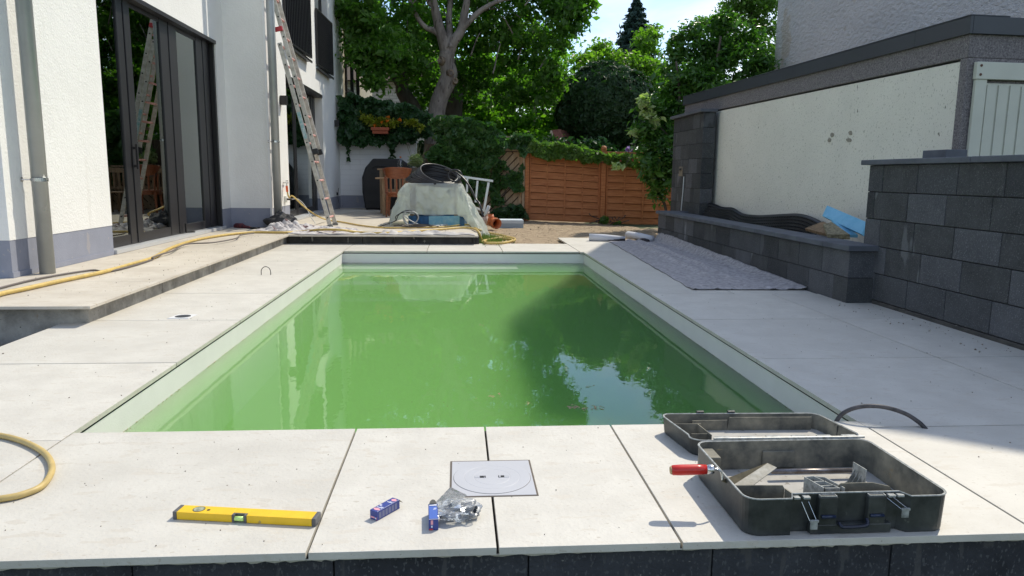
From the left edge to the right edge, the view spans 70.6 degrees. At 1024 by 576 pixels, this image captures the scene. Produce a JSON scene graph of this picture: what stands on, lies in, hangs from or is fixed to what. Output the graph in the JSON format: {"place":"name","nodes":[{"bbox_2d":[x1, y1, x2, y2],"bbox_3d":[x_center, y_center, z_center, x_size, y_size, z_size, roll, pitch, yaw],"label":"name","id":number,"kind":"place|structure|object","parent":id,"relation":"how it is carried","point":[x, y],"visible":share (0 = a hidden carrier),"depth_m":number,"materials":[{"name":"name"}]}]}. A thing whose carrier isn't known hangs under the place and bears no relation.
{"place":"outdoors","nodes":[
{"label":"outdoors","id":0,"kind":"place"},
{"bbox_2d":[0,238,1023,575],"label":"pool deck","id":1,"kind":"structure","parent":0,"point":[628,492],"depth_m":2.64,"materials":[{"name":"concrete"}]},
{"bbox_2d":[0,433,55,501],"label":"garden hose","id":2,"kind":"object","parent":1,"relation":"on","point":[49,459],"visible":1,"depth_m":2.40,"materials":[{"name":"rubber"}]},
{"bbox_2d":[0,309,87,345],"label":"edging blocks","id":3,"kind":"structure","parent":1,"relation":"on","point":[15,325],"depth_m":4.77,"materials":[{"name":"concrete"}]},
{"bbox_2d":[167,314,197,318],"bbox_3d":[-2.291,0.198,5.030,0.155,0.005,0.140,0,9,-4],"label":"floor box","id":4,"kind":"object","parent":1,"relation":"on","point":[183,316],"visible":1,"depth_m":5.02,"materials":[{"name":"white plastic"}]},
{"bbox_2d":[87,238,286,322],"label":"edging blocks","id":5,"kind":"structure","parent":1,"relation":"on","point":[103,310],"depth_m":6.13,"materials":[{"name":"concrete"}]},
{"bbox_2d":[173,505,320,526],"bbox_3d":[-0.771,0.662,2.103,0.426,0.025,0.050,1,9,5],"label":"spirit level","id":6,"kind":"object","parent":1,"relation":"on","point":[249,515],"visible":1,"depth_m":2.09,"materials":[{"name":"yellow"}]},
{"bbox_2d":[288,236,475,244],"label":"edging blocks","id":7,"kind":"structure","parent":1,"relation":"on","point":[377,240],"depth_m":10.41,"materials":[{"name":"concrete"}]},
{"bbox_2d":[370,498,402,520],"bbox_3d":[-0.373,0.656,2.159,0.028,0.028,0.114,6,10,32],"label":"carton","id":8,"kind":"object","parent":1,"relation":"on","point":[384,509],"visible":1,"depth_m":2.14,"materials":[{"name":"blue"}]},
{"bbox_2d":[428,499,437,529],"bbox_3d":[-0.229,0.658,2.100,0.028,0.046,0.099,0,9,-7],"label":"carton","id":9,"kind":"object","parent":1,"relation":"on","point":[433,513],"visible":1,"depth_m":2.08,"materials":[{"name":"blue"}]},
{"bbox_2d":[436,487,482,522],"bbox_3d":[-0.167,0.638,2.203,0.151,0.060,0.256,0,9,-4],"label":"plastic bag","id":10,"kind":"object","parent":1,"relation":"on","point":[449,500],"visible":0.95,"depth_m":2.15,"materials":[{"name":"grey"}]},
{"bbox_2d":[450,460,538,499],"bbox_3d":[-0.066,0.636,2.417,0.281,0.015,0.290,0,9,-4],"label":"skimmer lid","id":11,"kind":"object","parent":1,"relation":"on","point":[492,479],"visible":0.99,"depth_m":2.40,"materials":[{"name":"grey"}]},
{"bbox_2d":[2,234,1015,546],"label":"dirt crumbs","id":12,"kind":"object","parent":1,"relation":"on","point":[600,460],"visible":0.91,"depth_m":4.34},
{"bbox_2d":[589,234,624,240],"bbox_3d":[1.474,-0.777,11.201,0.558,0.115,0.116,2,9,8],"label":"fleece roll","id":13,"kind":"object","parent":1,"relation":"on","point":[599,237],"visible":0.96,"depth_m":11.16,"materials":[{"name":"grey"}]},
{"bbox_2d":[609,233,805,289],"bbox_3d":[1.966,-0.430,8.903,1.078,0.140,4.944,0,9,-4],"label":"geotextile fleece","id":14,"kind":"object","parent":1,"relation":"on","point":[689,265],"visible":1,"depth_m":8.00,"materials":[{"name":"fabric"}]},
{"bbox_2d":[656,211,879,302],"bbox_3d":[2.917,-0.542,8.661,0.886,0.480,5.719,0,9,-4],"label":"raised bed","id":15,"kind":"object","parent":1,"relation":"on","point":[841,270],"visible":0.91,"depth_m":6.87,"materials":[{"name":"concrete"}]},
{"bbox_2d":[670,109,717,214],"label":"block pillar","id":16,"kind":"structure","parent":15,"relation":"on","point":[693,160],"depth_m":10.93,"materials":[{"name":"concrete"}]},
{"bbox_2d":[702,203,820,234],"bbox_3d":[2.990,-0.871,9.436,0.191,0.394,3.510,-1,9,-8],"label":"dimple membrane","id":17,"kind":"object","parent":15,"relation":"on","point":[797,222],"visible":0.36,"depth_m":8.82,"materials":[{"name":"black"}]},
{"bbox_2d":[805,221,825,235],"bbox_3d":[2.986,-0.563,6.886,0.190,0.111,0.512,0,9,-1],"label":"wood offcut","id":18,"kind":"object","parent":15,"relation":"on","point":[818,228],"visible":0.55,"depth_m":6.97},
{"bbox_2d":[823,222,849,238],"bbox_3d":[2.931,-0.523,6.616,0.174,0.143,0.359,0,9,-4],"label":"insulation offcut","id":19,"kind":"object","parent":15,"relation":"on","point":[832,230],"visible":0.89,"depth_m":6.55,"materials":[{"name":"stone"}]},
{"bbox_2d":[822,206,864,235],"bbox_3d":[3.157,-0.647,6.887,0.117,0.240,0.908,1,9,0],"label":"foam board","id":20,"kind":"object","parent":15,"relation":"on","point":[852,223],"visible":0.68,"depth_m":6.81,"materials":[{"name":"plastic"}]},
{"bbox_2d":[831,220,857,237],"bbox_3d":[3.122,-0.557,6.800,0.083,0.136,0.400,1,9,0],"label":"foam board","id":21,"kind":"object","parent":15,"relation":"on","point":[853,234],"visible":0.52,"depth_m":6.71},
{"bbox_2d":[663,410,946,535],"bbox_3d":[0.957,0.576,2.469,0.676,0.121,0.887,0,9,-4],"label":"tool case","id":22,"kind":"object","parent":1,"relation":"on","point":[878,489],"visible":0.98,"depth_m":2.32,"materials":[{"name":"plastic"}]},
{"bbox_2d":[669,463,776,484],"bbox_3d":[0.646,0.561,2.182,0.346,0.066,0.075,-1,9,-11],"label":"trowel","id":23,"kind":"object","parent":22,"relation":"on","point":[753,476],"visible":0.97,"depth_m":2.17,"materials":[{"name":"red paint"}]},
{"bbox_2d":[771,468,851,473],"bbox_3d":[1.001,0.609,2.404,0.285,0.020,0.017,0,9,-4],"label":"steel rod","id":24,"kind":"object","parent":22,"relation":"in","point":[814,471],"visible":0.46,"depth_m":2.40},
{"bbox_2d":[834,404,927,428],"bbox_3d":[1.513,0.571,2.990,0.378,0.184,0.024,3,9,13],"label":"conduit","id":25,"kind":"object","parent":1,"relation":"on","point":[840,415],"visible":0.85,"depth_m":2.97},
{"bbox_2d":[222,222,873,432],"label":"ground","id":26,"kind":"structure","parent":0,"point":[439,369],"depth_m":5.90,"materials":[{"name":"liquid"}]},
{"bbox_2d":[0,0,343,277],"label":"white house","id":27,"kind":"structure","parent":26,"relation":"on","point":[156,121],"depth_m":8.91,"materials":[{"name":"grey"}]},
{"bbox_2d":[14,0,55,273],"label":"downpipe","id":28,"kind":"object","parent":27,"relation":"attached to","point":[39,179],"visible":1,"depth_m":5.93,"materials":[{"name":"metal"}]},
{"bbox_2d":[96,0,225,253],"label":"sliding door","id":29,"kind":"structure","parent":27,"relation":"in","point":[158,78],"depth_m":8.92,"materials":[{"name":"black"}]},
{"bbox_2d":[266,0,281,214],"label":"downpipe","id":30,"kind":"object","parent":27,"relation":"attached to","point":[273,90],"visible":0.88,"depth_m":11.22,"materials":[{"name":"metal"}]},
{"bbox_2d":[280,95,287,104],"bbox_3d":[-3.813,-3.134,12.085,0.110,0.150,0.120,0,9,-4],"label":"wall lamp","id":31,"kind":"object","parent":27,"relation":"attached to","point":[283,99],"visible":1,"depth_m":12.03,"materials":[{"name":"black"}]},
{"bbox_2d":[283,0,312,62],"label":"window","id":32,"kind":"structure","parent":27,"relation":"in","point":[297,13],"depth_m":13.27,"materials":[{"name":"black"}]},
{"bbox_2d":[285,74,323,220],"bbox_3d":[-4.134,-2.688,14.290,0.260,2.542,3.400,0,9,-4],"label":"terrace door","id":33,"kind":"structure","parent":27,"relation":"in","point":[302,183],"depth_m":14.33,"materials":[{"name":"black"}]},
{"bbox_2d":[314,0,333,79],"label":"window","id":34,"kind":"structure","parent":27,"relation":"in","point":[323,26],"depth_m":15.74,"materials":[{"name":"black"}]},
{"bbox_2d":[334,120,339,126],"bbox_3d":[-4.214,-3.963,17.409,0.110,0.150,0.120,0,9,-4],"label":"wall lamp","id":35,"kind":"object","parent":27,"relation":"attached to","point":[336,123],"visible":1,"depth_m":17.35,"materials":[{"name":"black"}]},
{"bbox_2d":[342,22,371,97],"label":"beige house","id":36,"kind":"structure","parent":26,"relation":"on","point":[349,76],"depth_m":20.84,"materials":[{"name":"grey"}]},
{"bbox_2d":[344,29,359,95],"bbox_3d":[-4.563,-6.336,20.891,0.160,1.730,2.700,0,9,-4],"label":"window","id":37,"kind":"structure","parent":36,"relation":"in","point":[350,74],"depth_m":20.78,"materials":[{"name":"black"}]},
{"bbox_2d":[340,141,416,207],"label":"garden wall","id":38,"kind":"structure","parent":26,"relation":"on","point":[351,173],"depth_m":18.27,"materials":[{"name":"white"}]},
{"bbox_2d":[335,91,433,161],"bbox_3d":[-3.089,-3.953,17.869,2.530,1.708,0.662,0,9,-4],"label":"ivy","id":39,"kind":"object","parent":38,"relation":"attached to","point":[353,130],"visible":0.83,"depth_m":17.69,"materials":[{"name":"green plant"}]},
{"bbox_2d":[358,111,425,133],"bbox_3d":[-2.917,-4.038,17.615,1.675,0.565,0.440,0,9,-4],"label":"flower box","id":40,"kind":"object","parent":39,"relation":"attached to","point":[385,121],"visible":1,"depth_m":17.56,"materials":[{"name":"ceramic"}]},
{"bbox_2d":[372,51,433,151],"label":"white brick house","id":41,"kind":"structure","parent":26,"relation":"on","point":[392,96],"depth_m":28.87,"materials":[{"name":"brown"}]},
{"bbox_2d":[417,140,423,167],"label":"hedge","id":42,"kind":"object","parent":26,"relation":"on","point":[420,143],"visible":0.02,"depth_m":22.32,"materials":[{"name":"green plant"}]},
{"bbox_2d":[359,26,495,117],"bbox_3d":[-2.813,-6.791,22.769,4.802,4.015,2.665,-2,9,-19],"label":"dark tree","id":43,"kind":"object","parent":26,"relation":"on","point":[421,103],"visible":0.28,"depth_m":22.23,"materials":[{"name":"green plant"}]},
{"bbox_2d":[83,254,845,432],"bbox_3d":[-0.383,0.794,6.340,3.168,1.466,6.702,0,9,-4],"label":"pool basin","id":44,"kind":"object","parent":26,"relation":"in","point":[220,393],"visible":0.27,"depth_m":6.04,"materials":[{"name":"plastic"}]},
{"bbox_2d":[339,263,587,266],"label":"pool wall","id":45,"kind":"structure","parent":44,"relation":"in","point":[489,264],"depth_m":9.40,"materials":[{"name":"plastic"}]},
{"bbox_2d":[127,270,793,429],"bbox_3d":[-0.174,0.187,6.261,3.603,0.002,6.710,0,9,-4],"label":"floating debris","id":46,"kind":"object","parent":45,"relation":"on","point":[499,393],"visible":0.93,"depth_m":3.69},
{"bbox_2d":[334,0,602,163],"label":"walnut tree","id":47,"kind":"object","parent":26,"relation":"on","point":[372,52],"visible":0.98,"depth_m":19.14,"materials":[{"name":"green plant"}]},
{"bbox_2d":[425,144,524,218],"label":"shed wall","id":48,"kind":"structure","parent":26,"relation":"on","point":[427,146],"depth_m":17.06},
{"bbox_2d":[0,540,1023,575],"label":"retaining wall","id":49,"kind":"structure","parent":26,"relation":"on","point":[989,558],"depth_m":2.04,"materials":[{"name":"stone"}]},
{"bbox_2d":[464,46,568,137],"bbox_3d":[0.748,-7.379,33.016,7.413,7.043,3.899,0,9,-4],"label":"background tree","id":50,"kind":"object","parent":26,"relation":"on","point":[520,105],"visible":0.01,"depth_m":32.36,"materials":[{"name":"green plant"}]},
{"bbox_2d":[462,47,575,141],"bbox_3d":[0.417,-6.175,24.167,4.607,4.559,4.389,0,9,-4],"label":"bright tree","id":51,"kind":"object","parent":26,"relation":"on","point":[542,125],"visible":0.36,"depth_m":23.57,"materials":[{"name":"green plant"}]},
{"bbox_2d":[550,129,573,142],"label":"garden shed","id":52,"kind":"structure","parent":26,"relation":"on","point":[559,133],"depth_m":20.54,"materials":[{"name":"brown wood"}]},
{"bbox_2d":[529,132,619,188],"bbox_3d":[1.342,-3.058,19.454,3.156,2.248,1.763,0,9,-4],"label":"hedge","id":53,"kind":"object","parent":26,"relation":"on","point":[594,144],"visible":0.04,"depth_m":19.14,"materials":[{"name":"green plant"}]},
{"bbox_2d":[553,59,657,151],"bbox_3d":[2.794,-4.441,21.331,3.172,4.428,2.979,0,9,-4],"label":"ball tree","id":54,"kind":"object","parent":26,"relation":"on","point":[601,100],"visible":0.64,"depth_m":20.16,"materials":[{"name":"green plant"}]},
{"bbox_2d":[553,22,671,111],"bbox_3d":[3.252,-5.617,23.699,3.872,6.325,2.420,0,9,-4],"label":"leafy tree","id":55,"kind":"object","parent":26,"relation":"on","point":[599,50],"visible":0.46,"depth_m":23.18,"materials":[{"name":"green plant"}]},
{"bbox_2d":[614,0,660,61],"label":"spruce tree","id":56,"kind":"object","parent":26,"relation":"on","point":[636,15],"visible":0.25,"depth_m":40.47,"materials":[{"name":"green plant"}]},
{"bbox_2d":[605,141,670,187],"bbox_3d":[3.943,-2.832,19.936,3.614,2.341,1.836,0,9,-4],"label":"hedge","id":57,"kind":"object","parent":26,"relation":"on","point":[617,150],"depth_m":19.36,"materials":[{"name":"green plant"}]},
{"bbox_2d":[637,53,720,150],"bbox_3d":[6.624,-6.752,30.448,5.521,6.410,3.463,2,9,8],"label":"background tree","id":58,"kind":"object","parent":26,"relation":"on","point":[683,62],"visible":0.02,"depth_m":29.83,"materials":[{"name":"green plant"}]},
{"bbox_2d":[694,0,777,70],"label":"tree","id":59,"kind":"object","parent":26,"relation":"on","point":[764,8],"visible":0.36,"depth_m":31.13,"materials":[{"name":"green plant"}]},
{"bbox_2d":[683,14,1023,242],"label":"garage","id":60,"kind":"structure","parent":26,"relation":"on","point":[806,137],"depth_m":7.23,"materials":[{"name":"white paint"}]},
{"bbox_2d":[979,83,1023,155],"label":"garage door","id":61,"kind":"structure","parent":60,"relation":"in","point":[1002,133],"depth_m":5.90,"materials":[{"name":"white metal"}]},
{"bbox_2d":[774,0,1023,69],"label":"neighbour house","id":62,"kind":"structure","parent":26,"relation":"on","point":[807,30],"depth_m":11.91,"materials":[{"name":"paint"}]},
{"bbox_2d":[861,155,1023,350],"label":"block wall","id":63,"kind":"structure","parent":26,"relation":"on","point":[946,234],"depth_m":4.93,"materials":[{"name":"black"}]},
{"bbox_2d":[922,149,966,157],"bbox_3d":[3.189,-0.985,5.335,0.160,0.062,0.270,0,9,-4],"label":"spare coping piece","id":64,"kind":"object","parent":63,"relation":"on","point":[942,153],"visible":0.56,"depth_m":5.21,"materials":[{"name":"stone"}]},
{"bbox_2d":[487,220,657,243],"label":"dirt yard","id":65,"kind":"structure","parent":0,"point":[541,236],"depth_m":13.99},
{"bbox_2d":[475,232,478,243],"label":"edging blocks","id":66,"kind":"structure","parent":65,"relation":"on","point":[476,240],"depth_m":10.53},
{"bbox_2d":[486,214,501,228],"bbox_3d":[-0.375,-1.279,13.879,0.209,0.274,0.356,-5,10,-31],"label":"drain pipe","id":67,"kind":"object","parent":65,"relation":"on","point":[494,223],"visible":0.9,"depth_m":13.82,"materials":[{"name":"orange"}]},
{"bbox_2d":[479,233,514,244],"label":"grass","id":68,"kind":"structure","parent":65,"relation":"on","point":[490,236],"depth_m":10.99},
{"bbox_2d":[490,203,529,219],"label":"ground ivy","id":69,"kind":"object","parent":65,"relation":"on","point":[510,211],"visible":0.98,"depth_m":16.52,"materials":[{"name":"green plant"}]},
{"bbox_2d":[500,219,523,227],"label":"pipe","id":70,"kind":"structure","parent":65,"relation":"on","point":[512,223],"depth_m":14.52,"materials":[{"name":"grey"}]},
{"bbox_2d":[522,158,524,218],"bbox_3d":[0.265,-2.492,16.854,0.084,1.833,0.082,0,9,-4],"label":"fence post","id":71,"kind":"object","parent":65,"relation":"on","point":[523,183],"visible":0.3,"depth_m":16.84,"materials":[{"name":"brown wood"}]},
{"bbox_2d":[434,133,521,213],"bbox_3d":[-0.785,-2.643,16.852,2.091,1.946,0.049,0,9,-4],"label":"lattice panel","id":72,"kind":"object","parent":71,"relation":"attached to","point":[518,200],"visible":0.08,"depth_m":16.92,"materials":[{"name":"brown wood"}]},
{"bbox_2d":[424,115,507,206],"bbox_3d":[-1.048,-2.878,16.441,1.918,2.067,0.640,0,9,-4],"label":"creeper","id":73,"kind":"object","parent":72,"relation":"attached to","point":[468,146],"visible":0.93,"depth_m":16.29,"materials":[{"name":"green plant"}]},
{"bbox_2d":[489,158,525,207],"bbox_3d":[-0.130,-2.440,16.799,0.926,1.174,0.268,0,9,-4],"label":"creeper","id":74,"kind":"object","parent":72,"relation":"attached to","point":[511,179],"visible":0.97,"depth_m":16.76,"materials":[{"name":"green plant"}]},
{"bbox_2d":[524,153,529,220],"bbox_3d":[0.349,-2.542,16.852,0.118,2.009,0.115,0,9,-4],"label":"fence post","id":75,"kind":"object","parent":65,"relation":"on","point":[526,204],"visible":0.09,"depth_m":16.83,"materials":[{"name":"brown wood"}]},
{"bbox_2d":[506,132,535,158],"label":"creeper","id":76,"kind":"object","parent":75,"relation":"attached to","point":[519,142],"visible":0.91,"depth_m":16.46,"materials":[{"name":"green plant"}]},
{"bbox_2d":[529,154,600,222],"bbox_3d":[1.240,-2.421,16.974,1.685,1.772,0.080,0,9,-4],"label":"wooden fence","id":77,"kind":"object","parent":65,"relation":"on","point":[564,190],"visible":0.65,"depth_m":16.98,"materials":[{"name":"brown wood"}]},
{"bbox_2d":[526,138,639,169],"bbox_3d":[1.796,-3.107,16.672,2.976,0.808,0.392,0,9,-4],"label":"creeper","id":78,"kind":"object","parent":77,"relation":"attached to","point":[548,151],"visible":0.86,"depth_m":16.60,"materials":[{"name":"green plant"}]},
{"bbox_2d":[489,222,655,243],"bbox_3d":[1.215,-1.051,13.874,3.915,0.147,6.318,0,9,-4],"label":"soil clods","id":79,"kind":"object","parent":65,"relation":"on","point":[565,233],"visible":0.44,"depth_m":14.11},
{"bbox_2d":[589,213,612,224],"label":"weed","id":80,"kind":"object","parent":65,"relation":"on","point":[603,220],"visible":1,"depth_m":16.90,"materials":[{"name":"green plant"}]},
{"bbox_2d":[600,146,606,216],"bbox_3d":[2.135,-2.437,17.003,0.136,1.790,0.133,0,9,-4],"label":"fence post","id":81,"kind":"object","parent":65,"relation":"on","point":[602,184],"visible":0.76,"depth_m":16.96,"materials":[{"name":"brown wood"}]},
{"bbox_2d":[610,215,628,224],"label":"weed","id":82,"kind":"object","parent":65,"relation":"on","point":[618,222],"visible":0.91,"depth_m":16.90,"materials":[{"name":"green plant"}]},
{"bbox_2d":[605,152,670,224],"bbox_3d":[3.101,-2.337,17.127,1.800,1.732,0.080,0,9,-4],"label":"wooden fence","id":83,"kind":"object","parent":65,"relation":"on","point":[625,191],"visible":0.38,"depth_m":17.12,"materials":[{"name":"brown wood"}]},
{"bbox_2d":[625,231,654,241],"bbox_3d":[2.018,-0.806,11.403,0.178,0.135,0.646,-3,10,-22],"label":"fleece roll","id":84,"kind":"object","parent":65,"relation":"on","point":[637,236],"visible":0.89,"depth_m":11.36,"materials":[{"name":"grey"}]},
{"bbox_2d":[624,5,785,210],"bbox_3d":[3.803,-3.447,14.805,3.267,4.462,2.425,0,9,-4],"label":"laurel bush","id":85,"kind":"object","parent":65,"relation":"on","point":[715,56],"visible":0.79,"depth_m":14.39,"materials":[{"name":"green plant"}]},
{"bbox_2d":[611,92,666,170],"bbox_3d":[2.503,-3.009,13.950,1.247,1.514,0.461,-1,9,-9],"label":"variegated sprig","id":86,"kind":"object","parent":85,"relation":"attached to","point":[649,113],"visible":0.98,"depth_m":13.85,"materials":[{"name":"green plant"}]},
{"bbox_2d":[382,0,777,149],"label":"sky","id":87,"kind":"structure","parent":0,"point":[667,13],"materials":[{"name":"white"}]},
{"bbox_3d":[-1.371,-1.486,12.783,0.851,0.700,0.850,0,9,-4],"label":"work table","id":88,"kind":"object","parent":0,"visible":0},
{"bbox_2d":[389,183,489,235],"bbox_3d":[-1.248,-1.351,12.457,1.773,0.895,2.280,0,9,-4],"label":"tarp","id":89,"kind":"object","parent":88,"relation":"on","point":[432,199],"visible":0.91,"depth_m":12.24,"materials":[{"name":"white"}]},
{"bbox_2d":[405,163,483,216],"bbox_3d":[-1.060,-1.716,12.543,1.611,0.885,0.822,4,10,21],"label":"hose coil","id":90,"kind":"object","parent":89,"relation":"on","point":[425,173],"visible":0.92,"depth_m":12.54,"materials":[{"name":"black"}]},
{"bbox_2d":[458,175,492,212],"bbox_3d":[-0.713,-1.762,13.627,0.703,0.728,0.330,0,9,-4],"label":"folded stepladder","id":91,"kind":"object","parent":89,"relation":"on","point":[487,189],"visible":0.69,"depth_m":13.45,"materials":[{"name":"silver metal"}]},
{"bbox_2d":[482,205,489,223],"bbox_3d":[-0.489,-1.332,13.139,0.200,0.345,0.138,4,9,19],"label":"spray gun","id":92,"kind":"object","parent":89,"relation":"on","point":[485,217],"visible":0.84,"depth_m":13.11,"materials":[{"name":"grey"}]},
{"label":"terrace bed","id":93,"kind":"structure","parent":0,"visible":0},
{"bbox_2d":[0,208,477,309],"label":"terrace","id":94,"kind":"structure","parent":93,"relation":"on","point":[92,291],"depth_m":6.76,"materials":[{"name":"stone"}]},
{"bbox_2d":[0,233,253,288],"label":"cable","id":95,"kind":"object","parent":94,"relation":"on","point":[44,277],"visible":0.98,"depth_m":6.32,"materials":[{"name":"yellow plastic"}]},
{"bbox_2d":[234,223,259,228],"bbox_3d":[-4.166,-0.963,11.317,0.557,0.094,0.167,5,10,25],"label":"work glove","id":96,"kind":"object","parent":94,"relation":"on","point":[239,225],"visible":0.88,"depth_m":11.31,"materials":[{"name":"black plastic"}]},
{"bbox_2d":[0,227,515,296],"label":"garden hose","id":97,"kind":"object","parent":94,"relation":"on","point":[47,283],"visible":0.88,"depth_m":8.69,"materials":[{"name":"rubber"}]},
{"bbox_2d":[263,211,296,224],"bbox_3d":[-3.687,-1.088,11.479,0.536,0.264,0.400,0,9,-4],"label":"bag","id":98,"kind":"object","parent":94,"relation":"on","point":[279,216],"visible":0.55,"depth_m":11.36,"materials":[{"name":"fabric"}]},
{"bbox_2d":[254,219,315,230],"bbox_3d":[-3.337,-0.965,11.033,0.999,0.158,1.142,0,9,-4],"label":"protective sheet","id":99,"kind":"object","parent":94,"relation":"on","point":[287,225],"visible":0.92,"depth_m":10.73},
{"bbox_2d":[277,42,337,226],"bbox_3d":[-3.280,-2.407,11.708,0.783,2.913,0.550,0,9,-4],"label":"ladder","id":100,"kind":"object","parent":94,"relation":"on","point":[306,140],"visible":0.75,"depth_m":11.54,"materials":[{"name":"metal"}]},
{"bbox_2d":[274,0,322,154],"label":"ladder extension","id":101,"kind":"object","parent":100,"relation":"attached to","point":[282,27],"visible":0.98,"depth_m":11.48,"materials":[{"name":"metal"}]},
{"bbox_2d":[287,226,361,234],"bbox_3d":[-2.712,-0.909,10.989,1.192,0.077,1.529,0,9,-4],"label":"protective sheet","id":102,"kind":"object","parent":94,"relation":"on","point":[307,232],"visible":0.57,"depth_m":10.42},
{"bbox_2d":[377,168,383,212],"bbox_3d":[-2.121,-2.182,16.271,1.700,0.981,0.750,0,9,-4],"label":"garden table","id":103,"kind":"object","parent":94,"relation":"on","point":[381,172],"visible":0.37,"depth_m":15.87,"materials":[{"name":"brown wood"}]},
{"bbox_2d":[406,143,425,174],"bbox_3d":[-2.081,-2.742,15.658,0.449,0.768,0.358,3,9,13],"label":"lavender pot","id":104,"kind":"object","parent":103,"relation":"on","point":[415,159],"visible":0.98,"depth_m":15.59,"materials":[{"name":"green"}]},
{"bbox_2d":[362,159,411,209],"bbox_3d":[-2.992,-2.545,17.740,1.353,1.236,0.816,0,9,-4],"label":"covered grill","id":105,"kind":"object","parent":94,"relation":"on","point":[371,189],"visible":0.55,"depth_m":17.37,"materials":[{"name":"fabric"}]},
{"bbox_2d":[382,167,411,216],"bbox_3d":[-2.336,-1.960,14.780,0.597,1.000,0.562,0,9,-4],"label":"armchair","id":106,"kind":"object","parent":94,"relation":"on","point":[396,173],"visible":0.74,"depth_m":14.54,"materials":[{"name":"brown wood"}]},
{"bbox_2d":[287,192,514,237],"bbox_3d":[-1.859,-1.245,12.175,3.960,0.705,1.414,2,9,8],"label":"garden hose","id":107,"kind":"object","parent":94,"relation":"on","point":[297,200],"visible":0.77,"depth_m":11.99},
{"bbox_2d":[379,210,438,228],"bbox_3d":[-1.560,-1.118,11.761,1.094,0.298,0.854,6,10,29],"label":"cable bundle","id":108,"kind":"object","parent":94,"relation":"on","point":[415,224],"visible":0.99,"depth_m":11.75,"materials":[{"name":"beige"}]},
{"bbox_2d":[375,171,456,214],"bbox_3d":[-2.019,-2.038,15.495,1.715,0.939,0.700,0,9,-4],"label":"garden bench","id":109,"kind":"object","parent":94,"relation":"on","point":[384,199],"visible":0.19,"depth_m":15.23,"materials":[{"name":"brown wood"}]},
{"bbox_2d":[360,229,474,234],"bbox_3d":[-1.377,-0.819,10.552,1.666,0.061,0.454,0,9,-4],"label":"protective sheet","id":110,"kind":"object","parent":94,"relation":"on","point":[418,232],"visible":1,"depth_m":10.44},
{"bbox_2d":[408,214,466,225],"bbox_3d":[-1.275,-1.173,12.480,1.007,0.173,0.815,0,9,-4],"label":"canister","id":111,"kind":"object","parent":94,"relation":"on","point":[442,219],"visible":0.59,"depth_m":12.21,"materials":[{"name":"plastic"}]}
]}

